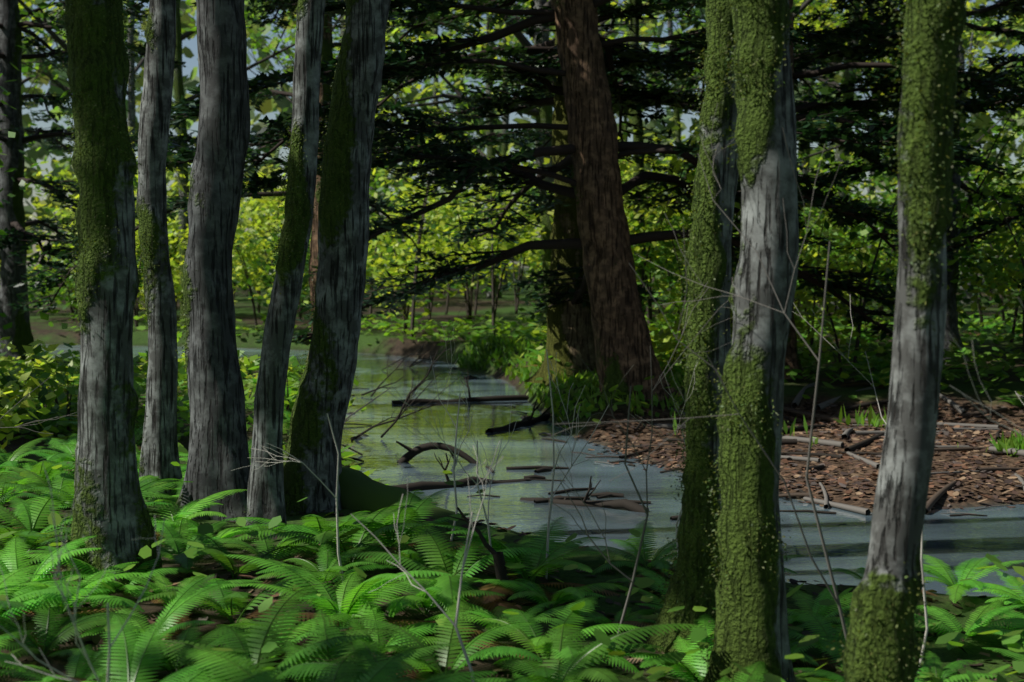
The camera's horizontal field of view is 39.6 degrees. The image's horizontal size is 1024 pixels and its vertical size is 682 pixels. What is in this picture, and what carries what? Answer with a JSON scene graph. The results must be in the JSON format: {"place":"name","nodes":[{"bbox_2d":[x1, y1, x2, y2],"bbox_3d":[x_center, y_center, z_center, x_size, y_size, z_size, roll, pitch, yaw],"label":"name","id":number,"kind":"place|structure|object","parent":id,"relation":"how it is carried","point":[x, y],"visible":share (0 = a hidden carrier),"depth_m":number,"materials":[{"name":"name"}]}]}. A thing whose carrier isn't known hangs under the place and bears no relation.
{"place":"outdoors","nodes":[
{"label":"outdoors","id":0,"kind":"place"},
{"bbox_2d":[0,268,1023,681],"bbox_3d":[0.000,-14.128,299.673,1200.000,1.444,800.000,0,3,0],"label":"ground","id":1,"kind":"structure","parent":0,"point":[392,344],"depth_m":14.24,"materials":[{"name":"soil"}]},
{"bbox_2d":[0,630,37,672],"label":"fern","id":2,"kind":"object","parent":1,"relation":"on","point":[6,656],"visible":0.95,"depth_m":5.80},
{"bbox_2d":[0,475,41,504],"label":"fern","id":3,"kind":"object","parent":1,"relation":"on","point":[7,489],"visible":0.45,"depth_m":10.39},
{"bbox_2d":[0,472,47,505],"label":"fern","id":4,"kind":"object","parent":1,"relation":"on","point":[9,497],"visible":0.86,"depth_m":9.97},
{"bbox_2d":[0,437,48,476],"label":"fern","id":5,"kind":"object","parent":1,"relation":"on","point":[13,461],"visible":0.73,"depth_m":12.27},
{"bbox_2d":[0,446,50,464],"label":"fern","id":6,"kind":"object","parent":1,"relation":"on","point":[21,459],"visible":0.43,"depth_m":12.72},
{"bbox_2d":[0,538,68,581],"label":"fern","id":7,"kind":"object","parent":1,"relation":"on","point":[28,542],"visible":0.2,"depth_m":8.29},
{"bbox_2d":[0,525,70,554],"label":"fern","id":8,"kind":"object","parent":1,"relation":"on","point":[11,537],"visible":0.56,"depth_m":8.54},
{"bbox_2d":[0,497,70,526],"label":"fern","id":9,"kind":"object","parent":1,"relation":"on","point":[25,508],"visible":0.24,"depth_m":9.55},
{"bbox_2d":[0,466,72,517],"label":"fern","id":10,"kind":"object","parent":1,"relation":"on","point":[37,478],"visible":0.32,"depth_m":10.18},
{"bbox_2d":[0,484,73,553],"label":"fern","id":11,"kind":"object","parent":1,"relation":"on","point":[29,517],"visible":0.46,"depth_m":9.18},
{"bbox_2d":[0,463,73,482],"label":"fern","id":12,"kind":"object","parent":1,"relation":"on","point":[29,466],"visible":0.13,"depth_m":11.74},
{"bbox_2d":[0,461,74,492],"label":"fern","id":13,"kind":"object","parent":1,"relation":"on","point":[48,468],"visible":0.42,"depth_m":11.17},
{"bbox_2d":[0,408,77,430],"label":"fern","id":14,"kind":"object","parent":1,"relation":"on","point":[45,423],"visible":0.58,"depth_m":15.34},
{"bbox_2d":[4,574,86,613],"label":"fern","id":15,"kind":"object","parent":1,"relation":"on","point":[36,586],"visible":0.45,"depth_m":7.26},
{"bbox_2d":[16,434,77,469],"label":"fern","id":16,"kind":"object","parent":1,"relation":"on","point":[67,449],"visible":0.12,"depth_m":12.69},
{"bbox_2d":[0,535,100,607],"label":"fern","id":17,"kind":"object","parent":1,"relation":"on","point":[17,563],"visible":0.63,"depth_m":7.67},
{"bbox_2d":[0,564,112,621],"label":"fern","id":18,"kind":"object","parent":1,"relation":"on","point":[10,578],"visible":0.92,"depth_m":6.75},
{"bbox_2d":[0,640,137,681],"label":"fern","id":19,"kind":"object","parent":1,"relation":"on","point":[98,659],"visible":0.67,"depth_m":6.03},
{"bbox_2d":[0,596,144,670],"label":"fern","id":20,"kind":"object","parent":1,"relation":"on","point":[51,637],"visible":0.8,"depth_m":6.46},
{"bbox_2d":[17,440,139,478],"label":"fern","id":21,"kind":"object","parent":1,"relation":"on","point":[60,456],"visible":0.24,"depth_m":11.54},
{"bbox_2d":[4,562,161,614],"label":"fern","id":22,"kind":"object","parent":1,"relation":"on","point":[52,596],"visible":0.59,"depth_m":7.12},
{"bbox_2d":[25,546,142,562],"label":"fern","id":23,"kind":"object","parent":1,"relation":"on","point":[45,550],"visible":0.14,"depth_m":8.06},
{"bbox_2d":[0,0,191,363],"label":"conifer","id":24,"kind":"object","parent":1,"relation":"on","point":[19,330],"depth_m":29.68,"materials":[{"name":"plant"}]},
{"bbox_2d":[4,478,193,539],"bbox_3d":[-2.654,1.089,9.403,1.401,0.436,1.313,4,-2,37],"label":"fern","id":25,"kind":"object","parent":1,"relation":"on","point":[70,497],"visible":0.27,"depth_m":9.34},
{"bbox_2d":[64,0,164,589],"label":"trunk","id":26,"kind":"object","parent":1,"relation":"on","point":[109,504],"visible":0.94,"depth_m":7.84,"materials":[{"name":"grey plant"}]},
{"bbox_2d":[21,545,210,607],"bbox_3d":[-2.122,1.292,7.788,1.091,0.210,0.956,1,8,-23],"label":"fern","id":27,"kind":"object","parent":1,"relation":"on","point":[111,583],"visible":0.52,"depth_m":7.73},
{"bbox_2d":[55,476,177,508],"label":"fern","id":28,"kind":"object","parent":1,"relation":"on","point":[156,495],"visible":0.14,"depth_m":10.09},
{"bbox_2d":[54,444,186,473],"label":"fern","id":29,"kind":"object","parent":1,"relation":"on","point":[69,445],"visible":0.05,"depth_m":11.81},
{"bbox_2d":[66,416,187,452],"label":"fern","id":30,"kind":"object","parent":1,"relation":"on","point":[139,431],"visible":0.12,"depth_m":13.94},
{"bbox_2d":[31,614,225,681],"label":"fern","id":31,"kind":"object","parent":1,"relation":"on","point":[128,665],"visible":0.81,"depth_m":5.81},
{"bbox_2d":[80,574,227,652],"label":"fern","id":32,"kind":"object","parent":1,"relation":"on","point":[177,611],"visible":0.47,"depth_m":6.79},
{"bbox_2d":[136,0,182,501],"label":"trunk","id":33,"kind":"object","parent":1,"relation":"on","point":[159,454],"visible":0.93,"depth_m":10.91,"materials":[{"name":"grey plant"}]},
{"bbox_2d":[144,478,183,511],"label":"fern","id":34,"kind":"object","parent":1,"relation":"on","point":[173,500],"visible":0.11,"depth_m":10.26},
{"bbox_2d":[86,623,264,680],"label":"fern","id":35,"kind":"object","parent":1,"relation":"on","point":[178,665],"visible":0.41,"depth_m":6.29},
{"bbox_2d":[97,653,257,681],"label":"fern","id":36,"kind":"object","parent":1,"relation":"on","point":[194,677],"visible":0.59,"depth_m":5.40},
{"bbox_2d":[101,573,262,620],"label":"fern","id":37,"kind":"object","parent":1,"relation":"on","point":[163,599],"visible":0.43,"depth_m":7.43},
{"bbox_2d":[150,489,246,542],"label":"fern","id":38,"kind":"object","parent":1,"relation":"on","point":[186,512],"visible":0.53,"depth_m":9.49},
{"bbox_2d":[152,518,254,569],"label":"fern","id":39,"kind":"object","parent":1,"relation":"on","point":[181,557],"visible":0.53,"depth_m":8.65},
{"bbox_2d":[152,517,267,546],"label":"fern","id":40,"kind":"object","parent":1,"relation":"on","point":[226,533],"visible":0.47,"depth_m":8.96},
{"bbox_2d":[172,0,250,521],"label":"trunk","id":41,"kind":"object","parent":1,"relation":"on","point":[218,452],"visible":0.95,"depth_m":9.87,"materials":[{"name":"grey plant"}]},
{"bbox_2d":[163,533,320,578],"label":"fern","id":42,"kind":"object","parent":1,"relation":"on","point":[225,561],"visible":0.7,"depth_m":8.04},
{"bbox_2d":[138,571,361,627],"bbox_3d":[-1.295,1.306,7.156,1.090,0.270,0.995,0,3,-7],"label":"fern","id":43,"kind":"object","parent":1,"relation":"on","point":[227,609],"visible":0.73,"depth_m":7.14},
{"bbox_2d":[105,585,399,681],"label":"fern","id":44,"kind":"object","parent":1,"relation":"on","point":[255,643],"visible":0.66,"depth_m":6.09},
{"bbox_2d":[157,607,360,663],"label":"fern","id":45,"kind":"object","parent":1,"relation":"on","point":[301,635],"visible":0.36,"depth_m":6.57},
{"bbox_2d":[234,666,287,681],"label":"fern","id":46,"kind":"object","parent":1,"relation":"on","point":[266,668],"visible":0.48,"depth_m":5.40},
{"bbox_2d":[239,665,289,681],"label":"fern","id":47,"kind":"object","parent":1,"relation":"on","point":[251,678],"visible":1,"depth_m":4.87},
{"bbox_2d":[245,403,290,430],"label":"fern","id":48,"kind":"object","parent":1,"relation":"on","point":[286,419],"visible":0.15,"depth_m":15.34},
{"bbox_2d":[197,523,344,571],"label":"fern","id":49,"kind":"object","parent":1,"relation":"on","point":[265,546],"visible":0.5,"depth_m":8.45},
{"bbox_2d":[6,0,551,374],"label":"conifer","id":50,"kind":"object","parent":1,"relation":"on","point":[38,284],"depth_m":27.04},
{"bbox_2d":[242,0,325,535],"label":"trunk","id":51,"kind":"object","parent":1,"relation":"on","point":[265,495],"visible":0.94,"depth_m":9.43,"materials":[{"name":"grey plant"}]},
{"bbox_2d":[220,511,413,550],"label":"fern","id":52,"kind":"object","parent":1,"relation":"on","point":[350,520],"visible":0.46,"depth_m":8.78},
{"bbox_2d":[225,608,421,681],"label":"fern","id":53,"kind":"object","parent":1,"relation":"on","point":[318,620],"visible":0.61,"depth_m":5.86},
{"bbox_2d":[252,544,397,595],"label":"fern","id":54,"kind":"object","parent":1,"relation":"on","point":[331,565],"visible":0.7,"depth_m":7.83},
{"bbox_2d":[283,0,390,515],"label":"trunk","id":55,"kind":"object","parent":1,"relation":"on","point":[342,258],"visible":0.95,"depth_m":10.20,"materials":[{"name":"grey plant"}]},
{"bbox_2d":[182,648,498,681],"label":"fern","id":56,"kind":"object","parent":1,"relation":"on","point":[337,671],"visible":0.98,"depth_m":5.31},
{"bbox_2d":[224,554,488,634],"bbox_3d":[-0.793,1.293,7.092,1.172,0.435,1.038,-2,3,-29],"label":"fern","id":57,"kind":"object","parent":1,"relation":"on","point":[324,599],"visible":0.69,"depth_m":7.08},
{"bbox_2d":[269,639,456,681],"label":"fern","id":58,"kind":"object","parent":1,"relation":"on","point":[406,665],"visible":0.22,"depth_m":6.14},
{"bbox_2d":[261,505,484,563],"bbox_3d":[-0.878,1.184,8.528,1.139,0.324,1.246,3,4,44],"label":"fern","id":59,"kind":"object","parent":1,"relation":"on","point":[322,537],"visible":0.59,"depth_m":8.46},
{"bbox_2d":[294,596,464,660],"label":"fern","id":60,"kind":"object","parent":1,"relation":"on","point":[390,645],"visible":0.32,"depth_m":6.75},
{"bbox_2d":[309,489,474,555],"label":"fern","id":61,"kind":"object","parent":1,"relation":"on","point":[420,507],"visible":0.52,"depth_m":8.88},
{"bbox_2d":[332,639,466,681],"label":"fern","id":62,"kind":"object","parent":1,"relation":"on","point":[371,660],"visible":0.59,"depth_m":5.75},
{"bbox_2d":[335,533,481,574],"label":"fern","id":63,"kind":"object","parent":1,"relation":"on","point":[407,549],"visible":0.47,"depth_m":8.21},
{"bbox_2d":[339,565,505,616],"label":"fern","id":64,"kind":"object","parent":1,"relation":"on","point":[397,603],"visible":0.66,"depth_m":7.28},
{"bbox_2d":[390,540,499,576],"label":"fern","id":65,"kind":"object","parent":1,"relation":"on","point":[455,552],"visible":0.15,"depth_m":8.63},
{"bbox_2d":[342,520,552,622],"bbox_3d":[-0.353,1.300,7.769,1.182,0.351,1.338,-4,9,-1],"label":"fern","id":66,"kind":"object","parent":1,"relation":"on","point":[445,583],"visible":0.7,"depth_m":7.88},
{"bbox_2d":[351,600,544,681],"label":"fern","id":67,"kind":"object","parent":1,"relation":"on","point":[457,661],"visible":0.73,"depth_m":6.41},
{"bbox_2d":[411,671,484,681],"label":"fern","id":68,"kind":"object","parent":1,"relation":"on","point":[426,677],"visible":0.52,"depth_m":6.15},
{"bbox_2d":[446,329,488,341],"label":"fern","id":69,"kind":"object","parent":1,"relation":"on","point":[463,337],"visible":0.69,"depth_m":32.60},
{"bbox_2d":[0,0,977,333],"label":"trunks","id":70,"kind":"object","parent":1,"relation":"on","point":[544,116],"visible":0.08,"depth_m":46.51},
{"bbox_2d":[0,15,1023,454],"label":"trees","id":71,"kind":"object","parent":1,"relation":"on","point":[1008,269],"depth_m":28.55,"materials":[{"name":"plant"}]},
{"bbox_2d":[0,104,1023,681],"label":"debris","id":72,"kind":"object","parent":1,"relation":"on","point":[360,490],"visible":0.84,"depth_m":10.35,"materials":[{"name":"brown wood"}]},
{"bbox_2d":[0,309,1023,681],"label":"ground cover","id":73,"kind":"object","parent":1,"relation":"on","point":[582,379],"visible":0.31,"depth_m":20.34,"materials":[{"name":"green plant"}]},
{"bbox_2d":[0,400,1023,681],"bbox_3d":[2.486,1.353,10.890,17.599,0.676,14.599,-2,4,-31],"label":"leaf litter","id":74,"kind":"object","parent":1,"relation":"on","point":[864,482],"visible":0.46,"depth_m":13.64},
{"bbox_2d":[425,601,599,637],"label":"fern","id":75,"kind":"object","parent":1,"relation":"on","point":[538,617],"visible":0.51,"depth_m":7.15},
{"bbox_2d":[18,0,1023,285],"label":"foliage","id":76,"kind":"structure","parent":1,"relation":"on","point":[192,82],"depth_m":94.52,"materials":[{"name":"green plant"}]},
{"bbox_2d":[51,0,991,681],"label":"moss fuzz","id":77,"kind":"object","parent":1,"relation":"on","point":[725,60],"visible":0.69,"depth_m":6.84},
{"bbox_2d":[458,652,589,681],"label":"fern","id":78,"kind":"object","parent":1,"relation":"on","point":[574,670],"visible":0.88,"depth_m":5.90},
{"bbox_2d":[435,517,619,603],"bbox_3d":[0.057,1.250,8.244,1.287,0.403,1.374,6,-4,-40],"label":"fern","id":79,"kind":"object","parent":1,"relation":"on","point":[541,566],"visible":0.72,"depth_m":8.28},
{"bbox_2d":[480,539,580,568],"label":"fern","id":80,"kind":"object","parent":1,"relation":"on","point":[510,545],"visible":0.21,"depth_m":8.60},
{"bbox_2d":[376,0,704,385],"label":"conifer tree","id":81,"kind":"object","parent":1,"relation":"on","point":[570,336],"depth_m":22.18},
{"bbox_2d":[123,0,966,198],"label":"conifer","id":82,"kind":"object","parent":1,"relation":"on","point":[337,6],"depth_m":18.93,"materials":[{"name":"plant"}]},
{"bbox_2d":[447,595,649,674],"bbox_3d":[0.184,1.452,6.786,1.052,0.312,0.938,8,9,33],"label":"fern","id":83,"kind":"object","parent":1,"relation":"on","point":[568,652],"visible":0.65,"depth_m":6.79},
{"bbox_2d":[474,578,628,608],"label":"fern","id":84,"kind":"object","parent":1,"relation":"on","point":[542,596],"visible":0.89,"depth_m":7.74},
{"bbox_2d":[476,623,702,681],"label":"fern","id":85,"kind":"object","parent":1,"relation":"on","point":[595,652],"visible":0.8,"depth_m":6.17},
{"bbox_2d":[244,0,959,400],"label":"conifer","id":86,"kind":"object","parent":1,"relation":"on","point":[450,175],"depth_m":19.40,"materials":[{"name":"plant"}]},
{"bbox_2d":[566,607,660,630],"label":"fern","id":87,"kind":"object","parent":1,"relation":"on","point":[600,618],"visible":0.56,"depth_m":7.46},
{"bbox_2d":[571,520,676,590],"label":"fern","id":88,"kind":"object","parent":1,"relation":"on","point":[658,561],"visible":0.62,"depth_m":8.78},
{"bbox_2d":[603,565,668,628],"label":"fern","id":89,"kind":"object","parent":1,"relation":"on","point":[644,570],"visible":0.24,"depth_m":7.56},
{"bbox_2d":[606,565,669,592],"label":"fern","id":90,"kind":"object","parent":1,"relation":"on","point":[636,578],"visible":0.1,"depth_m":8.29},
{"bbox_2d":[645,0,738,661],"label":"trunk","id":91,"kind":"object","parent":1,"relation":"on","point":[727,176],"visible":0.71,"depth_m":6.89,"materials":[{"name":"green plant"}]},
{"bbox_2d":[617,614,785,681],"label":"fern","id":92,"kind":"object","parent":1,"relation":"on","point":[676,669],"visible":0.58,"depth_m":6.50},
{"bbox_2d":[514,0,904,345],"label":"conifer","id":93,"kind":"object","parent":1,"relation":"on","point":[694,22],"depth_m":27.93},
{"bbox_2d":[440,0,1023,378],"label":"conifer","id":94,"kind":"object","parent":1,"relation":"on","point":[865,114],"depth_m":22.59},
{"bbox_2d":[717,661,767,681],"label":"fern","id":95,"kind":"object","parent":1,"relation":"on","point":[755,675],"visible":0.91,"depth_m":5.97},
{"bbox_2d":[703,0,798,681],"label":"trunk","id":96,"kind":"object","parent":1,"relation":"on","point":[751,625],"visible":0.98,"depth_m":6.11,"materials":[{"name":"green plant"}]},
{"bbox_2d":[709,622,842,668],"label":"fern","id":97,"kind":"object","parent":1,"relation":"on","point":[810,660],"visible":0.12,"depth_m":6.96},
{"bbox_2d":[783,555,804,573],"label":"fern","id":98,"kind":"object","parent":1,"relation":"on","point":[787,569],"visible":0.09,"depth_m":8.55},
{"bbox_2d":[788,609,849,662],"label":"fern","id":99,"kind":"object","parent":1,"relation":"on","point":[827,629],"visible":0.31,"depth_m":7.32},
{"bbox_2d":[787,583,851,625],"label":"fern","id":100,"kind":"object","parent":1,"relation":"on","point":[814,610],"visible":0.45,"depth_m":7.79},
{"bbox_2d":[793,665,932,681],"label":"fern","id":101,"kind":"object","parent":1,"relation":"on","point":[834,676],"visible":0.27,"depth_m":6.63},
{"bbox_2d":[840,366,890,387],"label":"fern","id":102,"kind":"object","parent":1,"relation":"on","point":[879,374],"visible":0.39,"depth_m":21.12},
{"bbox_2d":[852,358,890,372],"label":"fern","id":103,"kind":"object","parent":1,"relation":"on","point":[881,365],"visible":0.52,"depth_m":23.60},
{"bbox_2d":[855,370,890,387],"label":"fern","id":104,"kind":"object","parent":1,"relation":"on","point":[877,379],"visible":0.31,"depth_m":20.43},
{"bbox_2d":[826,567,938,595],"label":"fern","id":105,"kind":"object","parent":1,"relation":"on","point":[856,575],"visible":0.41,"depth_m":8.45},
{"bbox_2d":[805,636,1002,681],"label":"fern","id":106,"kind":"object","parent":1,"relation":"on","point":[838,646],"visible":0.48,"depth_m":6.30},
{"bbox_2d":[843,0,965,681],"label":"trunk","id":107,"kind":"object","parent":1,"relation":"on","point":[901,495],"visible":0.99,"depth_m":5.17,"materials":[{"name":"grey plant"}]},
{"bbox_2d":[794,0,1023,364],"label":"conifer","id":108,"kind":"object","parent":1,"relation":"on","point":[861,23],"depth_m":25.25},
{"bbox_2d":[921,650,979,681],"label":"fern","id":109,"kind":"object","parent":1,"relation":"on","point":[935,666],"visible":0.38,"depth_m":6.86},
{"bbox_2d":[914,599,1023,650],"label":"fern","id":110,"kind":"object","parent":1,"relation":"on","point":[976,622],"visible":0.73,"depth_m":7.51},
{"bbox_2d":[923,554,1023,602],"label":"fern","id":111,"kind":"object","parent":1,"relation":"on","point":[956,593],"visible":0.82,"depth_m":8.41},
{"bbox_2d":[959,321,1004,335],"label":"fern","id":112,"kind":"object","parent":1,"relation":"on","point":[988,326],"visible":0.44,"depth_m":33.01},
{"bbox_2d":[946,85,1023,288],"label":"conifer","id":113,"kind":"object","parent":1,"relation":"on","point":[973,108],"depth_m":22.37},
{"bbox_2d":[956,605,1023,643],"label":"fern","id":114,"kind":"object","parent":1,"relation":"on","point":[1009,629],"visible":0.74,"depth_m":7.46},
{"bbox_2d":[971,570,1023,609],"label":"fern","id":115,"kind":"object","parent":1,"relation":"on","point":[1012,599],"visible":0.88,"depth_m":7.98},
{"bbox_2d":[981,647,1023,681],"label":"fern","id":116,"kind":"object","parent":1,"relation":"on","point":[1011,653],"visible":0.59,"depth_m":6.92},
{"bbox_2d":[998,396,1023,406],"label":"fern","id":117,"kind":"object","parent":1,"relation":"on","point":[1013,401],"visible":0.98,"depth_m":19.03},
{"bbox_2d":[18,0,1023,203],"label":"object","id":118,"kind":"object","parent":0,"point":[522,39],"visible":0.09,"depth_m":51.61,"materials":[{"name":"brown wood"}]},
{"bbox_2d":[15,0,1023,198],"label":"tree foliage","id":119,"kind":"object","parent":118,"relation":"on","point":[976,63],"visible":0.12,"depth_m":56.09,"materials":[{"name":"green plant"}]},
{"bbox_2d":[22,0,1023,267],"label":"sky","id":120,"kind":"structure","parent":0,"point":[191,44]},
{"bbox_2d":[34,344,1023,596],"bbox_3d":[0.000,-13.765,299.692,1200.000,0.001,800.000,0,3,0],"label":"water","id":121,"kind":"structure","parent":0,"point":[952,542],"depth_m":14.42,"materials":[{"name":"liquid"}]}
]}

